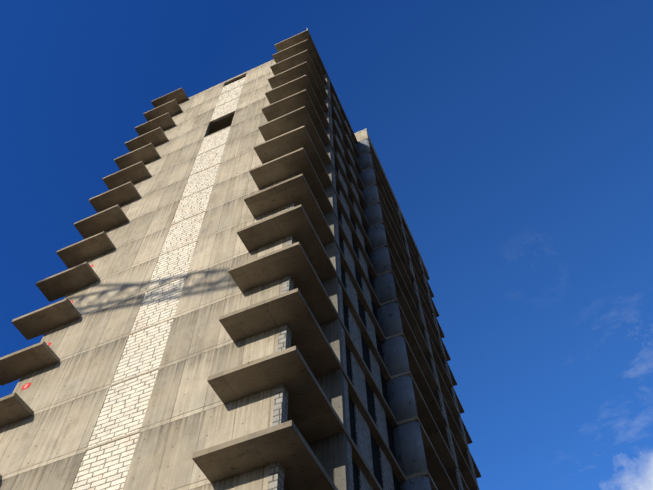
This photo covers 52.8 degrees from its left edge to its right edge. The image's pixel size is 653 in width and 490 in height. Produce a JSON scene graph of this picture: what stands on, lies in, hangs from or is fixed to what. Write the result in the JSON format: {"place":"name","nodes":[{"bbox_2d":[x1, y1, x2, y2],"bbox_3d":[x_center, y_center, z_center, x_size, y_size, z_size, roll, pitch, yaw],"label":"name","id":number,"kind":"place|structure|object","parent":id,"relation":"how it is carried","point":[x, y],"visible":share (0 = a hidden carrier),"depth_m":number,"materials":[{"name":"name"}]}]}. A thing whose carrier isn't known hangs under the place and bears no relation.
{"place":"outdoors","nodes":[
{"label":"outdoors","id":0,"kind":"place"},
{"bbox_2d":[0,0,652,489],"label":"sky","id":1,"kind":"structure","parent":0,"point":[512,140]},
{"label":"ground","id":2,"kind":"structure","parent":0,"visible":0},
{"bbox_2d":[0,59,290,489],"bbox_3d":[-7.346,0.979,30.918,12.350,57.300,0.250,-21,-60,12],"label":"end wall","id":3,"kind":"structure","parent":2,"relation":"on","point":[188,414],"depth_m":26.10,"materials":[{"name":"concrete"}]},
{"bbox_2d":[21,235,107,389],"bbox_3d":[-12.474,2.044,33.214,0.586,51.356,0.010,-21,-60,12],"label":"floor number markings","id":4,"kind":"object","parent":3,"relation":"attached to","point":[29,384],"visible":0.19,"depth_m":27.15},
{"bbox_2d":[71,77,244,489],"bbox_3d":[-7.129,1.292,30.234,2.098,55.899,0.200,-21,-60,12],"label":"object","id":5,"kind":"object","parent":3,"relation":"in","point":[122,413],"visible":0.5,"depth_m":26.19,"materials":[{"name":"white brick"}]},
{"bbox_2d":[311,73,348,489],"bbox_3d":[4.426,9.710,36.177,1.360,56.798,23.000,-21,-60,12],"label":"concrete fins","id":6,"kind":"object","parent":2,"relation":"on","point":[330,453],"visible":0.29,"depth_m":23.67,"materials":[{"name":"grey concrete"}]},
{"bbox_2d":[267,78,477,489],"bbox_3d":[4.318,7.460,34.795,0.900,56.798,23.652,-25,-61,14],"label":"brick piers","id":7,"kind":"structure","parent":2,"relation":"on","point":[277,470],"depth_m":28.35,"materials":[{"name":"grey brick"}]},
{"bbox_2d":[330,89,399,489],"bbox_3d":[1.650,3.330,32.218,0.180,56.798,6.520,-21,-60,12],"label":"window openings","id":8,"kind":"object","parent":7,"relation":"attached to","point":[374,445],"visible":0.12,"depth_m":29.17,"materials":[{"name":"black glass"}]},
{"bbox_2d":[355,139,430,489],"bbox_3d":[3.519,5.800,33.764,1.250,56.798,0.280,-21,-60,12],"label":"bay end panels","id":9,"kind":"object","parent":2,"relation":"on","point":[409,450],"visible":0.79,"depth_m":34.16,"materials":[{"name":"concrete"}]},
{"bbox_3d":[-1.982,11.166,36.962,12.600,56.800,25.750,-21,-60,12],"label":"outer walls","id":10,"kind":"object","parent":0,"visible":0},
{"bbox_2d":[0,30,480,489],"bbox_3d":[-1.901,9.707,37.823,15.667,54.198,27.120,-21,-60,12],"label":"floor slabs","id":11,"kind":"structure","parent":10,"relation":"on","point":[294,134],"depth_m":31.50,"materials":[{"name":"concrete"}]},
{"bbox_2d":[355,130,428,275],"bbox_3d":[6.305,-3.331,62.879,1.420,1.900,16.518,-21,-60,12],"label":"roof parapet","id":12,"kind":"structure","parent":11,"relation":"on","point":[363,134],"depth_m":59.47,"materials":[{"name":"concrete"}]},
{"bbox_2d":[354,128,427,271],"bbox_3d":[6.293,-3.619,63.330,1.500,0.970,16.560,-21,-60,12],"label":"parapet capping","id":13,"kind":"object","parent":12,"relation":"on","point":[393,193],"visible":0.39,"depth_m":61.86,"materials":[{"name":"grey concrete"}]}
]}

